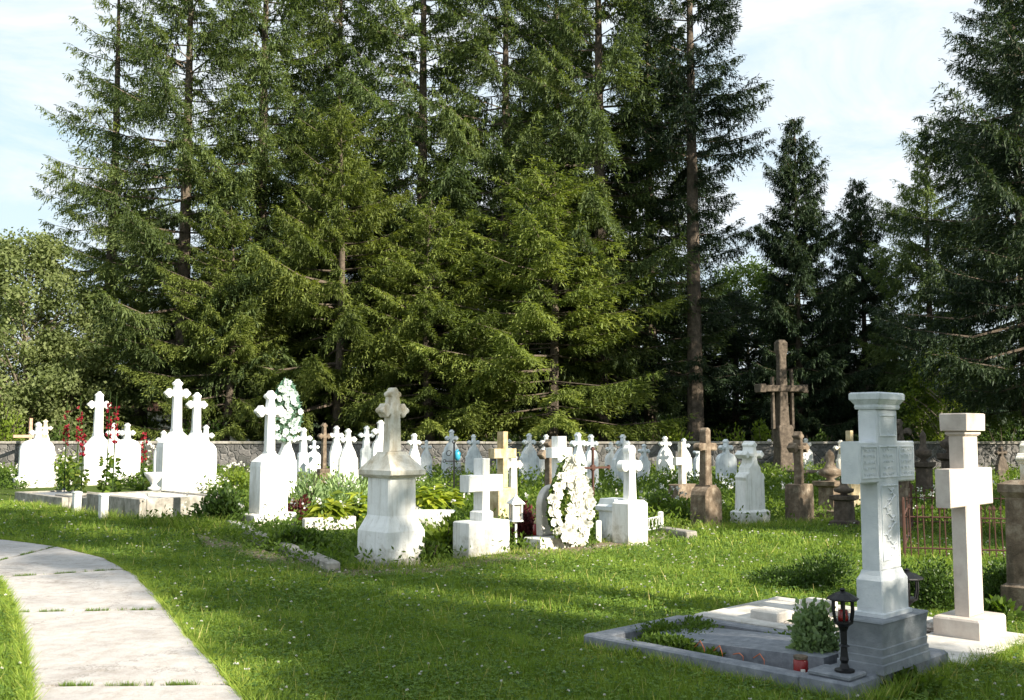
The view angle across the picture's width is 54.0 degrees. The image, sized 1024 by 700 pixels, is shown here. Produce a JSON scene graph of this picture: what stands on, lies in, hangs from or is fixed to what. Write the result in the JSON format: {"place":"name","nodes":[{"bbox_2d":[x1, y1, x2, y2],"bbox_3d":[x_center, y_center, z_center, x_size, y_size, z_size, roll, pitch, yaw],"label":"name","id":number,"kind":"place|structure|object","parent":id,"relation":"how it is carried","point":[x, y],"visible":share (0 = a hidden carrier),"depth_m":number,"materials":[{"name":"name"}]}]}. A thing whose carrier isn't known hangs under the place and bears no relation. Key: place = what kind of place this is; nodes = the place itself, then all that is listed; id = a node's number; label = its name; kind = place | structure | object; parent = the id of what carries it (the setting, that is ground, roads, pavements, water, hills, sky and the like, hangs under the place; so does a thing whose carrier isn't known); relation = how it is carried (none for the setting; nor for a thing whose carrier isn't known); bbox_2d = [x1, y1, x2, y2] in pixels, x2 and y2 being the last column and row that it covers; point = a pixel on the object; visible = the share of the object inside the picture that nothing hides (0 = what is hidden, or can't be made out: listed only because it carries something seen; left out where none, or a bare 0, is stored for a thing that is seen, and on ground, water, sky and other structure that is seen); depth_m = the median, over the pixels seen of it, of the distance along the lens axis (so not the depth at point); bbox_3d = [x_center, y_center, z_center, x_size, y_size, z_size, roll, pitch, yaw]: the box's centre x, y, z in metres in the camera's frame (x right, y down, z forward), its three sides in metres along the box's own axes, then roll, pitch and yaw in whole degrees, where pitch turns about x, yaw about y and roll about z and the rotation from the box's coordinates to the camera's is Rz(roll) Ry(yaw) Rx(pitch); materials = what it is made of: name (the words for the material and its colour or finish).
{"place":"outdoors","nodes":[
{"label":"outdoors","id":0,"kind":"place"},
{"bbox_2d":[0,540,242,699],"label":"path","id":1,"kind":"structure","parent":0,"point":[79,643],"depth_m":7.90,"materials":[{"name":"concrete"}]},
{"bbox_2d":[197,534,328,575],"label":"dirt path","id":2,"kind":"structure","parent":0,"point":[226,543],"depth_m":13.20,"materials":[{"name":"soil"}]},
{"bbox_2d":[0,438,1023,699],"bbox_3d":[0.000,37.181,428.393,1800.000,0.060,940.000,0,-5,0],"label":"ground","id":3,"kind":"structure","parent":0,"point":[6,494],"depth_m":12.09,"materials":[{"name":"green plant"}]},
{"bbox_2d":[0,401,32,440],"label":"garden bush","id":4,"kind":"object","parent":3,"relation":"on","point":[8,435],"visible":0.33,"depth_m":40.05,"materials":[{"name":"green plant"}]},
{"bbox_2d":[13,422,57,487],"bbox_3d":[-14.322,3.219,30.285,1.182,2.095,0.450,3,-5,-32],"label":"gravestone","id":5,"kind":"object","parent":3,"relation":"on","point":[36,456],"visible":0.95,"depth_m":30.13,"materials":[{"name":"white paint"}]},
{"bbox_2d":[15,490,94,508],"bbox_3d":[-10.132,3.459,22.877,1.303,0.396,3.005,5,-7,-44],"label":"grave surround","id":6,"kind":"object","parent":3,"relation":"on","point":[50,497],"visible":0.38,"depth_m":22.58,"materials":[{"name":"stone"}]},
{"bbox_2d":[0,226,128,440],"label":"leafy tree","id":7,"kind":"object","parent":3,"relation":"on","point":[16,296],"visible":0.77,"depth_m":42.20,"materials":[{"name":"green plant"}]},
{"bbox_2d":[55,400,73,489],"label":"hollyhock","id":8,"kind":"object","parent":3,"relation":"on","point":[60,472],"visible":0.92,"depth_m":24.35,"materials":[{"name":"green plant"}]},
{"bbox_2d":[0,322,142,440],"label":"leafy tree","id":9,"kind":"object","parent":3,"relation":"on","point":[88,396],"visible":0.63,"depth_m":42.56,"materials":[{"name":"green plant"}]},
{"bbox_2d":[76,391,116,485],"bbox_3d":[-12.963,2.830,31.451,1.083,3.064,0.520,5,-7,-44],"label":"pedestal gravestone","id":10,"kind":"object","parent":3,"relation":"on","point":[95,445],"visible":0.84,"depth_m":31.32,"materials":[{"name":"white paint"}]},
{"bbox_2d":[0,0,196,439],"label":"spruce tree","id":11,"kind":"object","parent":3,"relation":"on","point":[115,124],"visible":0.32,"depth_m":46.40,"materials":[{"name":"green plant"}]},
{"bbox_2d":[103,399,121,492],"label":"hollyhock","id":12,"kind":"object","parent":3,"relation":"on","point":[112,474],"visible":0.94,"depth_m":23.45,"materials":[{"name":"green plant"}]},
{"bbox_2d":[113,423,140,483],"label":"gravestone","id":13,"kind":"object","parent":3,"relation":"on","point":[127,450],"visible":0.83,"depth_m":31.94,"materials":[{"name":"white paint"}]},
{"bbox_2d":[34,198,237,440],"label":"spruce tree","id":14,"kind":"object","parent":3,"relation":"on","point":[162,422],"visible":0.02,"depth_m":53.59,"materials":[{"name":"green plant"}]},
{"bbox_2d":[86,490,216,517],"bbox_3d":[-7.346,3.207,20.552,1.704,0.515,2.605,5,-7,-44],"label":"grave surround","id":15,"kind":"object","parent":3,"relation":"on","point":[134,501],"visible":0.53,"depth_m":19.70,"materials":[{"name":"stone"}]},
{"bbox_2d":[152,379,197,492],"bbox_3d":[-8.237,2.254,24.640,0.939,3.085,0.540,5,-7,-44],"label":"pedestal gravestone","id":16,"kind":"object","parent":3,"relation":"on","point":[175,454],"visible":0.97,"depth_m":24.51,"materials":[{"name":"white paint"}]},
{"bbox_2d":[40,0,318,430],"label":"spruce tree","id":17,"kind":"object","parent":3,"relation":"on","point":[144,110],"visible":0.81,"depth_m":43.07,"materials":[{"name":"green plant"}]},
{"bbox_2d":[185,392,207,492],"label":"pedestal gravestone","id":18,"kind":"object","parent":3,"relation":"on","point":[196,435],"visible":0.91,"depth_m":27.36,"materials":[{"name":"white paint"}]},
{"bbox_2d":[203,425,217,489],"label":"gravestone","id":19,"kind":"object","parent":3,"relation":"on","point":[212,458],"visible":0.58,"depth_m":28.73,"materials":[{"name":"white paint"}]},
{"bbox_2d":[114,206,320,440],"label":"spruce tree","id":20,"kind":"object","parent":3,"relation":"on","point":[234,432],"visible":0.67,"depth_m":41.51,"materials":[{"name":"green plant"}]},
{"bbox_2d":[187,480,248,524],"bbox_3d":[-5.032,2.698,17.417,1.124,0.915,0.982,2,-5,-25],"label":"rose bush","id":21,"kind":"object","parent":3,"relation":"on","point":[227,500],"visible":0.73,"depth_m":17.28,"materials":[{"name":"green plant"}]},
{"bbox_2d":[215,461,249,492],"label":"flower bush","id":22,"kind":"object","parent":3,"relation":"on","point":[235,476],"visible":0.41,"depth_m":25.84,"materials":[{"name":"green plant"}]},
{"bbox_2d":[106,0,374,440],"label":"spruce tree","id":23,"kind":"object","parent":3,"relation":"on","point":[261,70],"visible":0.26,"depth_m":46.08,"materials":[{"name":"green plant"}]},
{"bbox_2d":[240,390,295,526],"bbox_3d":[-4.281,1.968,17.718,0.832,2.508,0.520,5,-7,-44],"label":"pedestal gravestone","id":24,"kind":"object","parent":3,"relation":"on","point":[268,484],"visible":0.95,"depth_m":17.58,"materials":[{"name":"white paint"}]},
{"bbox_2d":[276,427,296,497],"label":"gravestone","id":25,"kind":"object","parent":3,"relation":"on","point":[286,452],"visible":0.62,"depth_m":23.22,"materials":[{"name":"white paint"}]},
{"bbox_2d":[275,377,303,442],"bbox_3d":[-5.202,1.399,23.132,0.863,1.566,0.239,3,-5,-30],"label":"grave wreath","id":26,"kind":"object","parent":25,"relation":"on","point":[287,392],"visible":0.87,"depth_m":23.12,"materials":[{"name":"white plant"}]},
{"bbox_2d":[245,528,339,572],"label":"grave kerb","id":27,"kind":"structure","parent":3,"relation":"on","point":[329,564],"depth_m":12.05,"materials":[{"name":"stone"}]},
{"bbox_2d":[256,524,342,551],"bbox_3d":[-2.926,2.606,13.755,1.082,0.454,0.755,-2,-5,22],"label":"fern clump","id":28,"kind":"object","parent":3,"relation":"on","point":[299,533],"visible":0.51,"depth_m":13.70,"materials":[{"name":"green plant"}]},
{"bbox_2d":[296,428,312,479],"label":"gravestone","id":29,"kind":"object","parent":3,"relation":"on","point":[303,458],"visible":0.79,"depth_m":27.34,"materials":[{"name":"white stone"}]},
{"bbox_2d":[288,467,330,512],"bbox_3d":[-4.131,2.846,20.435,0.922,1.032,0.921,-4,-6,38],"label":"garden phlox","id":30,"kind":"object","parent":3,"relation":"on","point":[316,488],"visible":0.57,"depth_m":20.35,"materials":[{"name":"green plant"}]},
{"bbox_2d":[210,99,429,440],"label":"spruce tree","id":31,"kind":"object","parent":3,"relation":"on","point":[369,214],"visible":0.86,"depth_m":41.70,"materials":[{"name":"green plant"}]},
{"bbox_2d":[238,0,417,440],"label":"spruce tree","id":32,"kind":"object","parent":3,"relation":"on","point":[328,6],"visible":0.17,"depth_m":49.70,"materials":[{"name":"green plant"}]},
{"bbox_2d":[302,490,355,519],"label":"hosta plant","id":33,"kind":"object","parent":3,"relation":"on","point":[336,509],"visible":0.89,"depth_m":17.11,"materials":[{"name":"green plant"}]},
{"bbox_2d":[302,516,355,529],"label":"grave kerb","id":34,"kind":"structure","parent":3,"relation":"on","point":[344,521],"depth_m":16.94,"materials":[{"name":"stone"}]},
{"bbox_2d":[322,468,367,507],"bbox_3d":[-3.680,3.042,21.965,1.206,0.942,1.326,2,-5,-25],"label":"garden phlox","id":35,"kind":"object","parent":3,"relation":"on","point":[342,487],"visible":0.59,"depth_m":21.86,"materials":[{"name":"green plant"}]},
{"bbox_2d":[337,429,358,490],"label":"gravestone","id":36,"kind":"object","parent":3,"relation":"on","point":[347,460],"visible":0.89,"depth_m":26.05,"materials":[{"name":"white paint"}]},
{"bbox_2d":[352,388,425,565],"bbox_3d":[-1.510,1.636,12.619,0.720,2.327,0.720,5,-7,-44],"label":"pedestal gravestone","id":37,"kind":"object","parent":3,"relation":"on","point":[391,471],"visible":0.94,"depth_m":12.44,"materials":[{"name":"stone"}]},
{"bbox_2d":[293,0,531,440],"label":"spruce tree","id":38,"kind":"object","parent":3,"relation":"on","point":[413,132],"visible":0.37,"depth_m":46.53,"materials":[{"name":"green plant"}]},
{"bbox_2d":[416,485,452,509],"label":"hosta plant","id":39,"kind":"object","parent":3,"relation":"on","point":[426,500],"visible":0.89,"depth_m":18.28,"materials":[{"name":"green plant"}]},
{"bbox_2d":[320,197,549,441],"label":"spruce tree","id":40,"kind":"object","parent":3,"relation":"on","point":[409,305],"visible":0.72,"depth_m":40.97,"materials":[{"name":"green plant"}]},
{"bbox_2d":[425,512,455,554],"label":"fern clump","id":41,"kind":"object","parent":3,"relation":"on","point":[442,533],"visible":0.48,"depth_m":13.48,"materials":[{"name":"green plant"}]},
{"bbox_2d":[441,430,461,477],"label":"gravestone","id":42,"kind":"object","parent":3,"relation":"on","point":[451,437],"visible":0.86,"depth_m":33.16,"materials":[{"name":"white stone"}]},
{"bbox_2d":[453,458,508,558],"bbox_3d":[-0.401,2.144,13.267,0.721,1.422,0.340,5,-7,-44],"label":"square cross","id":43,"kind":"object","parent":3,"relation":"on","point":[482,530],"visible":0.94,"depth_m":13.14,"materials":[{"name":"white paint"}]},
{"bbox_2d":[357,0,634,438],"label":"spruce tree","id":44,"kind":"object","parent":3,"relation":"on","point":[491,71],"visible":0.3,"depth_m":45.85,"materials":[{"name":"green plant"}]},
{"bbox_2d":[488,432,516,519],"bbox_3d":[-0.171,2.360,18.064,0.542,1.784,0.300,5,-7,-44],"label":"square cross","id":45,"kind":"object","parent":3,"relation":"on","point":[502,453],"visible":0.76,"depth_m":17.97,"materials":[{"name":"beige stone"}]},
{"bbox_2d":[329,526,686,576],"bbox_3d":[0.740,2.761,14.087,1.305,0.034,8.037,-5,-7,44],"label":"dirt strip","id":46,"kind":"object","parent":3,"relation":"on","point":[600,544],"visible":0.22,"depth_m":12.58,"materials":[{"name":"soil"}]},
{"bbox_2d":[0,463,1017,520],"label":"wildflowers","id":47,"kind":"object","parent":3,"relation":"on","point":[319,499],"visible":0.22,"depth_m":20.14,"materials":[{"name":"white plant"}]},
{"bbox_2d":[0,457,1019,572],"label":"undergrowth","id":48,"kind":"object","parent":3,"relation":"on","point":[774,501],"visible":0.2,"depth_m":19.41,"materials":[{"name":"green plant"}]},
{"bbox_2d":[0,441,1020,473],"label":"churchyard wall","id":49,"kind":"structure","parent":3,"relation":"on","point":[237,452],"depth_m":37.96,"materials":[{"name":"stone"}]},
{"bbox_2d":[16,344,1021,441],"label":"distant woods","id":50,"kind":"object","parent":3,"relation":"on","point":[987,426],"visible":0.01,"depth_m":73.14,"materials":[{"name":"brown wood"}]},
{"bbox_2d":[510,500,535,543],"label":"dark red shrub","id":51,"kind":"object","parent":3,"relation":"on","point":[526,525],"visible":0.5,"depth_m":14.66,"materials":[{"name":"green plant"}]},
{"bbox_2d":[519,433,542,486],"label":"gravestone","id":52,"kind":"object","parent":3,"relation":"on","point":[528,457],"visible":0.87,"depth_m":30.25,"materials":[{"name":"white stone"}]},
{"bbox_2d":[400,155,698,455],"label":"spruce tree","id":53,"kind":"object","parent":3,"relation":"on","point":[553,420],"visible":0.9,"depth_m":40.86,"materials":[{"name":"green plant"}]},
{"bbox_2d":[524,436,588,549],"bbox_3d":[0.624,2.039,14.046,0.970,1.660,0.340,5,-7,-44],"label":"gravestone","id":54,"kind":"object","parent":3,"relation":"on","point":[557,450],"visible":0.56,"depth_m":13.92,"materials":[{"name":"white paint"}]},
{"bbox_2d":[545,453,596,544],"bbox_3d":[0.803,2.047,13.814,0.863,1.279,0.242,3,-6,-32],"label":"flower wreath","id":55,"kind":"object","parent":54,"relation":"on","point":[572,479],"visible":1,"depth_m":13.75,"materials":[{"name":"white plant"}]},
{"bbox_2d":[470,0,647,435],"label":"spruce tree","id":56,"kind":"object","parent":3,"relation":"on","point":[527,50],"visible":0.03,"depth_m":51.07,"materials":[{"name":"green plant"}]},
{"bbox_2d":[480,158,666,439],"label":"spruce tree","id":57,"kind":"object","parent":3,"relation":"on","point":[637,418],"visible":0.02,"depth_m":54.35,"materials":[{"name":"green plant"}]},
{"bbox_2d":[452,0,741,441],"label":"spruce tree","id":58,"kind":"object","parent":3,"relation":"on","point":[570,138],"visible":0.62,"depth_m":44.36,"materials":[{"name":"green plant"}]},
{"bbox_2d":[595,445,647,544],"bbox_3d":[1.599,2.162,14.765,0.459,1.533,0.660,5,-7,-44],"label":"pedestal gravestone","id":59,"kind":"object","parent":3,"relation":"on","point":[624,519],"visible":0.95,"depth_m":14.57,"materials":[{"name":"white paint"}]},
{"bbox_2d":[656,436,673,481],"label":"gravestone","id":60,"kind":"object","parent":3,"relation":"on","point":[664,457],"visible":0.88,"depth_m":33.18,"materials":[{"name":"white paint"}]},
{"bbox_2d":[644,483,689,518],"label":"daisy clump","id":61,"kind":"object","parent":3,"relation":"on","point":[656,499],"visible":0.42,"depth_m":18.72,"materials":[{"name":"green plant"}]},
{"bbox_2d":[564,0,771,440],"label":"spruce tree","id":62,"kind":"object","parent":3,"relation":"on","point":[707,326],"visible":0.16,"depth_m":49.65,"materials":[{"name":"green plant"}]},
{"bbox_2d":[668,442,694,499],"bbox_3d":[3.732,2.801,22.029,0.655,1.562,0.300,5,-7,-44],"label":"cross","id":63,"kind":"object","parent":3,"relation":"on","point":[681,460],"visible":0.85,"depth_m":21.96,"materials":[{"name":"white stone"}]},
{"bbox_2d":[605,0,774,440],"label":"spruce tree","id":64,"kind":"object","parent":3,"relation":"on","point":[695,382],"visible":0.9,"depth_m":44.07,"materials":[{"name":"green plant"}]},
{"bbox_2d":[690,428,721,527],"bbox_3d":[3.343,2.243,17.334,0.540,1.804,0.346,5,-7,-44],"label":"stone cross","id":65,"kind":"object","parent":3,"relation":"on","point":[706,498],"visible":0.94,"depth_m":17.23,"materials":[{"name":"brown stone"}]},
{"bbox_2d":[715,439,736,487],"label":"gravestone","id":66,"kind":"object","parent":3,"relation":"on","point":[725,458],"visible":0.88,"depth_m":28.19,"materials":[{"name":"white stone"}]},
{"bbox_2d":[657,288,818,440],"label":"spruce tree","id":67,"kind":"object","parent":3,"relation":"on","point":[755,340],"visible":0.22,"depth_m":52.46,"materials":[{"name":"green plant"}]},
{"bbox_2d":[730,441,769,523],"bbox_3d":[4.273,2.445,18.049,0.676,1.613,0.360,3,-5,-36],"label":"gravestone","id":68,"kind":"object","parent":3,"relation":"on","point":[749,487],"visible":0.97,"depth_m":17.93,"materials":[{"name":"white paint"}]},
{"bbox_2d":[701,255,817,440],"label":"leafy tree","id":69,"kind":"object","parent":3,"relation":"on","point":[755,278],"visible":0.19,"depth_m":57.37,"materials":[{"name":"green plant"}]},
{"bbox_2d":[584,615,947,699],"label":"grave surround","id":70,"kind":"object","parent":3,"relation":"on","point":[748,642],"visible":0.46,"depth_m":6.81,"materials":[{"name":"grey stone"}]},
{"bbox_2d":[625,631,703,656],"bbox_3d":[1.119,2.114,7.180,0.690,0.206,0.353,0,-5,0],"label":"grave ivy","id":71,"kind":"object","parent":70,"relation":"on","point":[675,640],"visible":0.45,"depth_m":7.17,"materials":[{"name":"green plant"}]},
{"bbox_2d":[629,614,723,637],"bbox_3d":[1.249,2.157,7.668,0.757,0.201,0.858,-1,-5,10],"label":"grave ivy","id":72,"kind":"object","parent":70,"relation":"on","point":[661,625],"visible":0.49,"depth_m":7.70,"materials":[{"name":"green plant"}]},
{"bbox_2d":[785,597,839,653],"bbox_3d":[2.055,1.916,6.755,0.434,0.521,0.417,0,-5,0],"label":"sedum plant","id":73,"kind":"object","parent":70,"relation":"on","point":[813,628],"visible":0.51,"depth_m":6.71,"materials":[{"name":"green plant"}]},
{"bbox_2d":[808,664,866,681],"bbox_3d":[1.983,1.968,6.130,0.220,0.030,0.280,5,-7,-44],"label":"stone pad","id":74,"kind":"object","parent":70,"relation":"on","point":[826,670],"visible":0.95,"depth_m":6.07,"materials":[{"name":"grey stone"}]},
{"bbox_2d":[827,587,858,673],"bbox_3d":[2.017,1.700,6.116,0.191,0.500,0.192,1,-5,-17],"label":"grave lantern","id":75,"kind":"object","parent":74,"relation":"on","point":[842,622],"visible":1,"depth_m":6.09,"materials":[{"name":"black metal"}]},
{"bbox_2d":[836,392,930,675],"bbox_3d":[2.393,1.146,6.523,0.770,1.735,0.310,5,-7,-44],"label":"foreground cross","id":76,"kind":"object","parent":70,"relation":"on","point":[886,631],"visible":1,"depth_m":6.41,"materials":[{"name":"grey stone"}]},
{"bbox_2d":[740,563,816,591],"bbox_3d":[2.854,2.406,10.669,0.839,0.262,1.060,0,-5,0],"label":"boxwood shrub","id":77,"kind":"object","parent":3,"relation":"on","point":[783,578],"visible":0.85,"depth_m":10.44,"materials":[{"name":"green plant"}]},
{"bbox_2d":[754,340,807,470],"bbox_3d":[9.533,2.190,35.450,1.988,5.118,1.017,2,-5,-20],"label":"monumental cross","id":78,"kind":"object","parent":3,"relation":"on","point":[782,428],"visible":0.87,"depth_m":35.32,"materials":[{"name":"stone"}]},
{"bbox_2d":[785,432,814,521],"bbox_3d":[5.214,2.351,18.259,0.559,1.735,0.300,5,-7,-44],"label":"stone cross","id":79,"kind":"object","parent":3,"relation":"on","point":[799,497],"visible":0.98,"depth_m":18.14,"materials":[{"name":"brown stone"}]},
{"bbox_2d":[724,116,888,441],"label":"spruce tree","id":80,"kind":"object","parent":3,"relation":"on","point":[786,314],"visible":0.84,"depth_m":46.65,"materials":[{"name":"green plant"}]},
{"bbox_2d":[778,545,861,590],"bbox_3d":[3.209,2.278,10.541,0.834,0.491,0.785,-2,-5,26],"label":"boxwood shrub","id":81,"kind":"object","parent":3,"relation":"on","point":[823,572],"visible":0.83,"depth_m":10.38,"materials":[{"name":"green plant"}]},
{"bbox_2d":[812,450,847,517],"bbox_3d":[6.254,2.652,19.726,0.572,1.386,0.496,5,-7,-44],"label":"urn monument","id":82,"kind":"object","parent":3,"relation":"on","point":[830,471],"visible":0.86,"depth_m":19.59,"materials":[{"name":"brown stone"}]},
{"bbox_2d":[829,478,859,526],"bbox_3d":[5.777,2.679,17.475,0.428,0.958,0.372,5,-7,-44],"label":"urn monument","id":83,"kind":"object","parent":3,"relation":"on","point":[844,509],"visible":0.71,"depth_m":17.37,"materials":[{"name":"stone"}]},
{"bbox_2d":[694,596,1023,669],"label":"grave surround","id":84,"kind":"object","parent":3,"relation":"on","point":[774,612],"visible":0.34,"depth_m":8.09,"materials":[{"name":"stone"}]},
{"bbox_2d":[933,413,1005,640],"bbox_3d":[3.538,1.344,7.831,0.800,1.695,0.360,5,-7,-44],"label":"limestone cross","id":85,"kind":"object","parent":84,"relation":"on","point":[963,487],"visible":1,"depth_m":7.73,"materials":[{"name":"white stone"}]},
{"bbox_2d":[803,177,918,440],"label":"spruce tree","id":86,"kind":"object","parent":3,"relation":"on","point":[865,225],"visible":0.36,"depth_m":49.97,"materials":[{"name":"green plant"}]},
{"bbox_2d":[879,664,949,699],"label":"broadleaf weed","id":87,"kind":"object","parent":3,"relation":"on","point":[943,682],"visible":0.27,"depth_m":6.20,"materials":[{"name":"green plant"}]},
{"bbox_2d":[888,374,946,440],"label":"leafy tree","id":88,"kind":"object","parent":3,"relation":"on","point":[908,389],"visible":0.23,"depth_m":42.74,"materials":[{"name":"green plant"}]},
{"bbox_2d":[913,431,935,493],"bbox_3d":[10.376,2.920,25.323,0.506,1.775,0.442,5,-7,-44],"label":"urn monument","id":89,"kind":"object","parent":3,"relation":"on","point":[923,466],"visible":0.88,"depth_m":25.20,"materials":[{"name":"stone"}]},
{"bbox_2d":[901,554,954,614],"bbox_3d":[3.761,2.134,9.154,0.844,0.548,0.838,0,-5,0],"label":"boxwood shrub","id":90,"kind":"object","parent":3,"relation":"on","point":[938,593],"visible":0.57,"depth_m":8.97,"materials":[{"name":"green plant"}]},
{"bbox_2d":[851,112,1023,440],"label":"spruce tree","id":91,"kind":"object","parent":3,"relation":"on","point":[905,264],"visible":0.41,"depth_m":45.14,"materials":[{"name":"green plant"}]},
{"bbox_2d":[895,347,988,441],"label":"leafy tree","id":92,"kind":"object","parent":3,"relation":"on","point":[929,428],"visible":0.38,"depth_m":40.84,"materials":[{"name":"green plant"}]},
{"bbox_2d":[863,0,1023,425],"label":"spruce tree","id":93,"kind":"object","parent":3,"relation":"on","point":[997,149],"visible":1,"depth_m":34.05,"materials":[{"name":"green plant"}]},
{"bbox_2d":[902,497,1005,559],"bbox_3d":[5.729,2.325,12.754,1.446,0.875,0.066,-1,-5,16],"label":"spear fence","id":94,"kind":"object","parent":3,"relation":"on","point":[931,517],"visible":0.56,"depth_m":12.85,"materials":[{"name":"metal"}]},
{"bbox_2d":[908,0,1023,440],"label":"spruce tree","id":95,"kind":"object","parent":3,"relation":"on","point":[994,37],"visible":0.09,"depth_m":43.95,"materials":[{"name":"green plant"}]},
{"bbox_2d":[982,557,1006,600],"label":"boxwood shrub","id":96,"kind":"object","parent":3,"relation":"on","point":[994,581],"visible":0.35,"depth_m":9.26,"materials":[{"name":"green plant"}]},
{"bbox_2d":[983,594,1023,625],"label":"broadleaf weed","id":97,"kind":"object","parent":3,"relation":"on","point":[997,604],"visible":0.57,"depth_m":8.44,"materials":[{"name":"green plant"}]},
{"bbox_2d":[997,441,1023,612],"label":"pedestal gravestone","id":98,"kind":"object","parent":3,"relation":"on","point":[1012,493],"visible":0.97,"depth_m":8.90,"materials":[{"name":"brown stone"}]},
{"bbox_2d":[0,0,1023,401],"label":"sky","id":99,"kind":"structure","parent":0,"point":[859,73],"materials":[{"name":"white"}]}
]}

